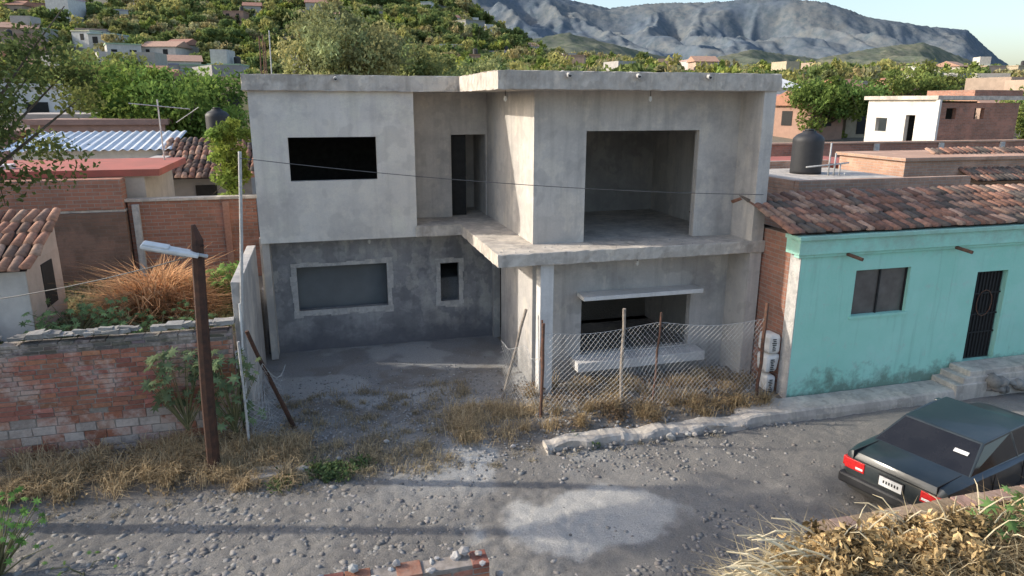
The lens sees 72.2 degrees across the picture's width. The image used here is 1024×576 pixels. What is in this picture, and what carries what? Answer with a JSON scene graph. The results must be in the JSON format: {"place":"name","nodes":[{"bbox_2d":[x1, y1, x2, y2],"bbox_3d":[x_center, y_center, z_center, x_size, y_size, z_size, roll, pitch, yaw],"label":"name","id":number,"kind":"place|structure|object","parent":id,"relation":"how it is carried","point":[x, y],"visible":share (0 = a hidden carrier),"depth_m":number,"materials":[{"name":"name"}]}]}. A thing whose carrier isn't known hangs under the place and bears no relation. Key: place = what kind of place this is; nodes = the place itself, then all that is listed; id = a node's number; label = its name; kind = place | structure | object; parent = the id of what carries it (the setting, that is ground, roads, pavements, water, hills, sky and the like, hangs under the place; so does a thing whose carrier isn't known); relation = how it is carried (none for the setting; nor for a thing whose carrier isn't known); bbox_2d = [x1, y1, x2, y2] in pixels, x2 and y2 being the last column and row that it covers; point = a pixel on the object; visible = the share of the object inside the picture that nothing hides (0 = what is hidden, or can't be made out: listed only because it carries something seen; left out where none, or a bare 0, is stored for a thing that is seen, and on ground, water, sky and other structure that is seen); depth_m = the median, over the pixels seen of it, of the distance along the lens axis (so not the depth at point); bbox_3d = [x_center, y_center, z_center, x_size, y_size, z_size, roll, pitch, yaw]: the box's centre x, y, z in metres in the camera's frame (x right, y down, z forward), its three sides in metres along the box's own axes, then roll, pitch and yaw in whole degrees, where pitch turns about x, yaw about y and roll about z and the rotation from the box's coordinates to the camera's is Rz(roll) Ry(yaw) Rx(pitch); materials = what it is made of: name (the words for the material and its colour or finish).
{"place":"outdoors","nodes":[
{"label":"outdoors","id":0,"kind":"place"},
{"bbox_2d":[0,357,788,530],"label":"dry grass","id":1,"kind":"structure","parent":0,"point":[45,473],"depth_m":11.60,"materials":[{"name":"brown plant"}]},
{"bbox_2d":[257,347,570,488],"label":"gravel","id":2,"kind":"structure","parent":0,"point":[387,419],"depth_m":12.91,"materials":[{"name":"gravel"}]},
{"bbox_2d":[0,0,1023,575],"bbox_3d":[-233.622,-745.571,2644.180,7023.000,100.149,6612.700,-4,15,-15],"label":"ground","id":3,"kind":"structure","parent":0,"point":[530,534],"depth_m":10.63,"materials":[{"name":"grey gravel"}]},
{"bbox_2d":[0,127,29,159],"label":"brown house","id":4,"kind":"structure","parent":3,"relation":"on","point":[13,138],"depth_m":25.32,"materials":[{"name":"beige paint"}]},
{"bbox_2d":[0,485,52,575],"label":"castor plant","id":5,"kind":"object","parent":3,"relation":"on","point":[5,561],"visible":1,"depth_m":8.76,"materials":[{"name":"green plant"}]},
{"bbox_2d":[0,207,68,341],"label":"tiled house","id":6,"kind":"structure","parent":3,"relation":"on","point":[29,258],"depth_m":12.40,"materials":[{"name":"paint"}]},
{"bbox_2d":[0,83,81,112],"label":"white house","id":7,"kind":"structure","parent":3,"relation":"on","point":[44,104],"depth_m":35.66,"materials":[{"name":"white paint"}]},
{"bbox_2d":[0,112,96,126],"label":"cream house","id":8,"kind":"structure","parent":3,"relation":"on","point":[39,115],"depth_m":30.77,"materials":[{"name":"beige paint"}]},
{"bbox_2d":[0,6,109,207],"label":"mesquite tree","id":9,"kind":"object","parent":3,"relation":"on","point":[13,69],"visible":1,"depth_m":9.32,"materials":[{"name":"green plant"}]},
{"bbox_2d":[0,177,136,287],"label":"tall adobe wall","id":10,"kind":"structure","parent":3,"relation":"on","point":[92,225],"depth_m":15.93,"materials":[{"name":"brick"}]},
{"bbox_2d":[19,294,130,338],"bbox_3d":[-7.672,0.617,12.393,1.758,0.769,1.473,-4,15,-15],"label":"squash plant","id":11,"kind":"object","parent":3,"relation":"on","point":[66,325],"visible":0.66,"depth_m":12.33,"materials":[{"name":"green plant"}]},
{"bbox_2d":[7,41,148,83],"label":"broad tree","id":12,"kind":"object","parent":3,"relation":"on","point":[117,56],"visible":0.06,"depth_m":43.98,"materials":[{"name":"green plant"}]},
{"bbox_2d":[0,157,185,197],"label":"red roof house","id":13,"kind":"structure","parent":3,"relation":"on","point":[148,177],"depth_m":16.98,"materials":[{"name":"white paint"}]},
{"bbox_2d":[128,99,198,159],"bbox_3d":[-9.281,-4.193,18.890,1.707,1.700,0.650,-4,15,-15],"label":"tv antenna","id":14,"kind":"object","parent":13,"relation":"on","point":[158,106],"visible":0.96,"depth_m":18.80,"materials":[{"name":"grey metal"}]},
{"bbox_2d":[0,130,186,159],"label":"metal roof house","id":15,"kind":"structure","parent":3,"relation":"on","point":[121,144],"depth_m":22.73,"materials":[{"name":"silver metal"}]},
{"bbox_2d":[48,58,145,111],"bbox_3d":[-22.720,-10.404,40.119,6.950,5.208,5.881,-4,15,-15],"label":"orchard tree","id":16,"kind":"object","parent":3,"relation":"on","point":[113,62],"visible":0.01,"depth_m":38.96,"materials":[{"name":"green plant"}]},
{"bbox_2d":[22,118,175,133],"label":"rust roof house","id":17,"kind":"structure","parent":3,"relation":"on","point":[66,125],"depth_m":26.10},
{"bbox_2d":[0,246,235,343],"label":"dry yard brush","id":18,"kind":"object","parent":3,"relation":"on","point":[158,292],"visible":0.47,"depth_m":13.79,"materials":[{"name":"brown plant"}]},
{"bbox_2d":[0,325,242,461],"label":"old brick wall","id":19,"kind":"structure","parent":3,"relation":"on","point":[68,393],"depth_m":11.33,"materials":[{"name":"red brick"}]},
{"bbox_2d":[0,317,234,342],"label":"coping rubble","id":20,"kind":"object","parent":19,"relation":"on","point":[40,334],"visible":0.94,"depth_m":11.23,"materials":[{"name":"stone"}]},
{"bbox_2d":[62,58,250,139],"bbox_3d":[-14.009,-6.405,29.066,7.659,5.973,6.278,-4,15,-15],"label":"mango tree","id":21,"kind":"object","parent":3,"relation":"on","point":[191,92],"visible":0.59,"depth_m":27.74,"materials":[{"name":"green plant"}]},
{"bbox_2d":[99,299,220,333],"bbox_3d":[-6.228,0.695,12.474,1.972,0.605,1.640,-4,15,-15],"label":"squash plant","id":22,"kind":"object","parent":3,"relation":"on","point":[145,323],"visible":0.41,"depth_m":12.52,"materials":[{"name":"green plant"}]},
{"bbox_2d":[139,346,221,430],"bbox_3d":[-5.322,1.651,11.390,1.290,1.432,0.611,-4,15,-15],"label":"castor plant","id":23,"kind":"object","parent":3,"relation":"on","point":[163,396],"visible":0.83,"depth_m":11.28,"materials":[{"name":"green plant"}]},
{"bbox_2d":[140,224,220,473],"bbox_3d":[-4.827,1.119,10.499,0.862,4.146,0.282,-4,15,-15],"label":"street lamp","id":24,"kind":"object","parent":3,"relation":"on","point":[195,252],"visible":0.98,"depth_m":10.42,"materials":[{"name":"wood"}]},
{"bbox_2d":[124,194,261,277],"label":"yard brick wall","id":25,"kind":"structure","parent":3,"relation":"on","point":[214,219],"depth_m":16.69,"materials":[{"name":"brown brick"}]},
{"bbox_2d":[150,137,259,230],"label":"tiled house","id":26,"kind":"structure","parent":3,"relation":"on","point":[191,175],"depth_m":21.65,"materials":[{"name":"tile"}]},
{"bbox_2d":[205,107,229,137],"bbox_3d":[-10.433,-5.816,24.919,0.810,1.150,0.810,-4,15,-15],"label":"water tank","id":27,"kind":"object","parent":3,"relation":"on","point":[214,115],"visible":0.45,"depth_m":24.56,"materials":[{"name":"black plastic"}]},
{"bbox_2d":[186,76,249,128],"bbox_3d":[-15.578,-8.598,38.811,3.300,5.800,5.300,-4,15,-15],"label":"tree","id":28,"kind":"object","parent":3,"relation":"on","point":[245,107],"depth_m":36.26,"materials":[{"name":"green plant"}]},
{"bbox_2d":[205,260,239,301],"bbox_3d":[-5.919,-0.113,14.749,1.002,0.875,0.808,-4,15,-15],"label":"squash plant","id":29,"kind":"object","parent":3,"relation":"on","point":[227,278],"visible":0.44,"depth_m":14.61,"materials":[{"name":"green plant"}]},
{"bbox_2d":[202,116,252,195],"bbox_3d":[-6.944,-2.109,17.474,1.169,4.212,1.188,-10,18,-33],"label":"garden tree","id":30,"kind":"object","parent":3,"relation":"on","point":[225,138],"visible":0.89,"depth_m":16.97,"materials":[{"name":"green plant"}]},
{"bbox_2d":[195,348,267,433],"bbox_3d":[-4.627,1.770,11.554,1.098,1.433,0.729,-4,15,-15],"label":"castor plant","id":31,"kind":"object","parent":3,"relation":"on","point":[233,415],"visible":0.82,"depth_m":11.54,"materials":[{"name":"green plant"}]},
{"bbox_2d":[235,151,249,430],"bbox_3d":[-4.485,0.264,11.705,0.387,4.983,0.247,-4,15,-15],"label":"service pipe","id":32,"kind":"object","parent":3,"relation":"on","point":[240,304],"visible":0.62,"depth_m":11.60,"materials":[{"name":"grey metal"}]},
{"bbox_2d":[0,158,763,298],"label":"overhead cable","id":33,"kind":"object","parent":32,"relation":"attached to","point":[351,170],"visible":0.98,"depth_m":11.62,"materials":[{"name":"rubber"}]},
{"bbox_2d":[230,245,266,427],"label":"boundary wall","id":34,"kind":"structure","parent":3,"relation":"on","point":[252,318],"depth_m":12.97,"materials":[{"name":"paint"}]},
{"bbox_2d":[249,465,281,484],"bbox_3d":[-3.858,2.943,11.058,0.540,0.146,0.389,-4,15,-15],"label":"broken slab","id":35,"kind":"object","parent":3,"relation":"on","point":[262,475],"depth_m":10.94,"materials":[{"name":"grey concrete"}]},
{"bbox_2d":[272,0,422,75],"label":"willow tree","id":36,"kind":"object","parent":3,"relation":"on","point":[353,51],"visible":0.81,"depth_m":51.21,"materials":[{"name":"green plant"}]},
{"bbox_2d":[259,235,491,353],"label":"back wall","id":37,"kind":"structure","parent":3,"relation":"on","point":[417,314],"depth_m":16.44,"materials":[{"name":"paint"}]},
{"bbox_2d":[290,257,463,318],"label":"window surrounds","id":38,"kind":"object","parent":37,"relation":"attached to","point":[389,307],"visible":1,"depth_m":16.27,"materials":[{"name":"grey concrete"}]},
{"bbox_2d":[324,549,488,575],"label":"foreground brick wall","id":39,"kind":"structure","parent":3,"relation":"on","point":[468,564],"depth_m":7.86,"materials":[{"name":"red brick"}]},
{"bbox_2d":[317,546,503,575],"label":"plaster chunks","id":40,"kind":"object","parent":39,"relation":"on","point":[454,556],"visible":0.97,"depth_m":7.94,"materials":[{"name":"stone"}]},
{"bbox_2d":[384,38,464,75],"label":"broad tree","id":41,"kind":"object","parent":3,"relation":"on","point":[425,66],"visible":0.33,"depth_m":59.43,"materials":[{"name":"green plant"}]},
{"bbox_2d":[261,430,600,492],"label":"green weeds","id":42,"kind":"object","parent":3,"relation":"on","point":[328,472],"visible":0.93,"depth_m":11.12,"materials":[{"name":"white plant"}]},
{"bbox_2d":[1,418,866,575],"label":"cobblestones","id":43,"kind":"structure","parent":3,"relation":"on","point":[122,555],"depth_m":9.81,"materials":[{"name":"stone"}]},
{"bbox_2d":[262,130,683,359],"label":"walls and floors","id":44,"kind":"structure","parent":3,"relation":"on","point":[616,161],"depth_m":17.52,"materials":[{"name":"paint"}]},
{"bbox_2d":[447,37,509,75],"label":"broad tree","id":45,"kind":"object","parent":3,"relation":"on","point":[482,67],"visible":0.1,"depth_m":66.78,"materials":[{"name":"green plant"}]},
{"bbox_2d":[295,430,707,472],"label":"broken concrete chunks","id":46,"kind":"object","parent":3,"relation":"on","point":[670,436],"visible":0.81,"depth_m":12.36,"materials":[{"name":"concrete"}]},
{"bbox_2d":[237,302,768,449],"bbox_3d":[0.106,1.403,12.945,9.456,2.173,1.170,-3,15,-12],"label":"chain link fence","id":47,"kind":"object","parent":3,"relation":"on","point":[267,373],"visible":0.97,"depth_m":12.88,"materials":[{"name":"grey metal"}]},
{"bbox_2d":[0,0,1023,137],"bbox_3d":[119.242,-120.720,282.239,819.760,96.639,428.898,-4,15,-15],"label":"distant trees","id":48,"kind":"object","parent":3,"relation":"on","point":[209,24],"visible":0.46,"depth_m":146.32,"materials":[{"name":"green plant"}]},
{"bbox_2d":[0,0,1023,139],"bbox_3d":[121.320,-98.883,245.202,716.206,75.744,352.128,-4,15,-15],"label":"distant town","id":49,"kind":"object","parent":3,"relation":"on","point":[173,54],"visible":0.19,"depth_m":113.14,"materials":[{"name":"white paint"}]},
{"bbox_2d":[535,265,553,394],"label":"front column","id":50,"kind":"structure","parent":3,"relation":"on","point":[544,290],"depth_m":13.30,"materials":[{"name":"paint"}]},
{"bbox_2d":[492,254,727,383],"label":"walls","id":51,"kind":"structure","parent":3,"relation":"on","point":[707,274],"depth_m":14.56,"materials":[{"name":"paint"}]},
{"bbox_2d":[416,207,764,267],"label":"balcony slab","id":52,"kind":"structure","parent":51,"relation":"on","point":[620,235],"depth_m":13.99,"materials":[{"name":"grey concrete"}]},
{"bbox_2d":[247,91,416,243],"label":"wall","id":53,"kind":"structure","parent":52,"relation":"on","point":[380,206],"depth_m":14.80,"materials":[{"name":"paint"}]},
{"bbox_2d":[413,92,486,217],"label":"recess walls","id":54,"kind":"structure","parent":52,"relation":"on","point":[440,119],"depth_m":16.36,"materials":[{"name":"paint"}]},
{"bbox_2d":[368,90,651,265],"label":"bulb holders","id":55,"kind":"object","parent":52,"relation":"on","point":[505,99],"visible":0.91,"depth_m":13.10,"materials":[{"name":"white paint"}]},
{"bbox_2d":[503,236,729,251],"bbox_3d":[2.132,-0.849,13.585,4.961,0.023,0.656,-4,15,-15],"label":"floor debris","id":56,"kind":"object","parent":52,"relation":"on","point":[600,242],"visible":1,"depth_m":13.56,"materials":[{"name":"concrete"}]},
{"bbox_2d":[571,344,704,372],"bbox_3d":[2.618,1.451,14.550,2.836,0.200,0.438,-4,15,-15],"label":"window sill","id":57,"kind":"structure","parent":51,"relation":"attached to","point":[594,365],"depth_m":14.41,"materials":[{"name":"paint"}]},
{"bbox_2d":[577,284,703,300],"bbox_3d":[2.603,0.089,14.197,2.611,0.087,0.414,-4,15,-15],"label":"window canopy","id":58,"kind":"object","parent":51,"relation":"attached to","point":[636,292],"visible":1,"depth_m":14.10,"materials":[{"name":"paint"}]},
{"bbox_2d":[473,90,776,374],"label":"walls","id":59,"kind":"structure","parent":3,"relation":"on","point":[720,143],"depth_m":13.99,"materials":[{"name":"paint"}]},
{"bbox_2d":[240,70,781,92],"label":"roof slab","id":60,"kind":"structure","parent":59,"relation":"on","point":[508,81],"depth_m":12.99,"materials":[{"name":"grey concrete"}]},
{"bbox_2d":[259,30,271,73],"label":"roof rebars","id":61,"kind":"object","parent":60,"relation":"in","point":[263,44],"visible":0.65,"depth_m":14.48,"materials":[{"name":"metal"}]},
{"bbox_2d":[333,70,712,80],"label":"roof drain pipes","id":62,"kind":"object","parent":60,"relation":"attached to","point":[637,75],"visible":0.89,"depth_m":12.40,"materials":[{"name":"grey plastic"}]},
{"bbox_2d":[511,365,792,452],"bbox_3d":[2.623,2.218,13.523,4.960,0.396,2.442,-4,15,-15],"label":"rubble","id":63,"kind":"object","parent":3,"relation":"on","point":[617,421],"visible":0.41,"depth_m":13.13,"materials":[{"name":"stone"}]},
{"bbox_2d":[756,330,779,391],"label":"cement sacks","id":64,"kind":"object","parent":3,"relation":"on","point":[771,350],"visible":0.88,"depth_m":13.74,"materials":[{"name":"white paper"}]},
{"bbox_2d":[750,224,801,397],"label":"side wall","id":65,"kind":"structure","parent":3,"relation":"on","point":[779,276],"depth_m":13.73,"materials":[{"name":"brick"}]},
{"bbox_2d":[689,183,1023,234],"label":"tile roof","id":66,"kind":"structure","parent":65,"relation":"on","point":[800,212],"depth_m":14.11,"materials":[{"name":"tile"}]},
{"bbox_2d":[777,79,799,93],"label":"white roof house","id":67,"kind":"structure","parent":3,"relation":"on","point":[783,85],"depth_m":73.56,"materials":[{"name":"white paint"}]},
{"bbox_2d":[770,156,838,168],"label":"pink wall house","id":68,"kind":"structure","parent":3,"relation":"on","point":[780,158],"depth_m":27.13,"materials":[{"name":"orange brick"}]},
{"bbox_2d":[781,75,892,132],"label":"almond tree","id":69,"kind":"object","parent":3,"relation":"on","point":[843,99],"visible":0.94,"depth_m":52.15,"materials":[{"name":"green plant"}]},
{"bbox_2d":[764,160,970,228],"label":"flat roof brick house","id":70,"kind":"structure","parent":3,"relation":"on","point":[781,178],"depth_m":18.57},
{"bbox_2d":[789,129,848,175],"bbox_3d":[9.369,-4.196,21.680,1.503,1.380,1.290,-4,15,-15],"label":"water tank","id":71,"kind":"object","parent":70,"relation":"on","point":[807,151],"visible":0.94,"depth_m":21.46,"materials":[{"name":"black plastic"}]},
{"bbox_2d":[747,504,1023,575],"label":"terrace soil","id":72,"kind":"structure","parent":3,"relation":"on","point":[878,567],"depth_m":7.53,"materials":[{"name":"brown soil"}]},
{"bbox_2d":[668,474,1023,575],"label":"dead brush pile","id":73,"kind":"object","parent":72,"relation":"on","point":[959,542],"visible":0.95,"depth_m":7.07,"materials":[{"name":"brown plant"}]},
{"bbox_2d":[966,484,1023,541],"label":"castor plant","id":74,"kind":"object","parent":73,"relation":"on","point":[1011,526],"visible":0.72,"depth_m":7.50,"materials":[{"name":"green plant"}]},
{"bbox_2d":[771,139,1023,157],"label":"long brick wall","id":75,"kind":"structure","parent":3,"relation":"on","point":[781,149],"depth_m":30.96,"materials":[{"name":"brown brick"}]},
{"bbox_2d":[786,244,1023,397],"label":"front wall","id":76,"kind":"structure","parent":3,"relation":"on","point":[835,348],"depth_m":14.01,"materials":[{"name":"teal paint"}]},
{"bbox_2d":[848,267,907,318],"bbox_3d":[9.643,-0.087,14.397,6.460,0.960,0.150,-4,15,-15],"label":"window","id":77,"kind":"structure","parent":76,"relation":"attached to","point":[878,290],"depth_m":13.80,"materials":[{"name":"grey glass"}]},
{"bbox_2d":[785,223,1023,258],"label":"cornice","id":78,"kind":"structure","parent":76,"relation":"on","point":[854,243],"depth_m":13.41,"materials":[{"name":"teal paint"}]},
{"bbox_2d":[846,246,973,260],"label":"rain spouts","id":79,"kind":"object","parent":76,"relation":"attached to","point":[956,247],"visible":0.65,"depth_m":13.60,"materials":[{"name":"brown metal"}]},
{"bbox_2d":[963,270,1002,357],"bbox_3d":[9.796,0.551,14.685,0.800,1.920,0.090,-4,15,-15],"label":"iron door","id":80,"kind":"structure","parent":76,"relation":"attached to","point":[983,309],"depth_m":14.68,"materials":[{"name":"black metal"}]},
{"bbox_2d":[861,60,962,100],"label":"orchard tree","id":81,"kind":"object","parent":3,"relation":"on","point":[902,83],"visible":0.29,"depth_m":62.42,"materials":[{"name":"green plant"}]},
{"bbox_2d":[811,485,1023,535],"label":"foreground terrace wall","id":82,"kind":"structure","parent":3,"relation":"on","point":[924,506],"depth_m":8.26,"materials":[{"name":"red brick"}]},
{"bbox_2d":[836,146,1023,185],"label":"brick house","id":83,"kind":"structure","parent":3,"relation":"on","point":[985,165],"depth_m":22.67,"materials":[{"name":"brick"}]},
{"bbox_2d":[838,397,1023,507],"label":"parked sedan car","id":84,"kind":"object","parent":3,"relation":"on","point":[946,447],"visible":0.79,"depth_m":10.05,"materials":[{"name":"black paint"}]},
{"bbox_2d":[864,90,1023,141],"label":"brick two storey house","id":85,"kind":"structure","parent":3,"relation":"on","point":[931,116],"depth_m":40.46,"materials":[{"name":"paint"}]},
{"bbox_2d":[908,59,980,89],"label":"orchard tree","id":86,"kind":"object","parent":3,"relation":"on","point":[932,66],"visible":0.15,"depth_m":71.85,"materials":[{"name":"green plant"}]},
{"bbox_2d":[931,354,1023,400],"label":"door steps","id":87,"kind":"structure","parent":3,"relation":"on","point":[964,380],"depth_m":14.36,"materials":[{"name":"grey concrete"}]},
{"bbox_2d":[985,372,1023,393],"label":"entrance boulders","id":88,"kind":"object","parent":3,"relation":"on","point":[996,383],"visible":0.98,"depth_m":14.21,"materials":[{"name":"stone"}]},
{"bbox_2d":[995,85,1023,138],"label":"orchard tree","id":89,"kind":"object","parent":3,"relation":"on","point":[1019,123],"visible":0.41,"depth_m":45.16,"materials":[{"name":"green plant"}]},
{"bbox_2d":[472,0,1008,65],"bbox_3d":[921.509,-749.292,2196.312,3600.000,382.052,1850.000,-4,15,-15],"label":"mountain range","id":90,"kind":"structure","parent":0,"point":[801,28],"depth_m":2012.73,"materials":[{"name":"grey stone"}]},
{"bbox_2d":[542,380,954,455],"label":"kerb and sidewalk","id":91,"kind":"structure","parent":0,"point":[836,404],"depth_m":13.14,"materials":[{"name":"grey concrete"}]},
{"bbox_2d":[532,32,971,65],"bbox_3d":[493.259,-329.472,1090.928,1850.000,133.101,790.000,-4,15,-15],"label":"foothills","id":92,"kind":"structure","parent":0,"point":[569,42],"depth_m":1100.41,"materials":[{"name":"green plant"}]},
{"bbox_2d":[572,0,1023,65],"label":"sky","id":93,"kind":"structure","parent":0,"point":[998,25],"materials":[{"name":"white"}]}
]}

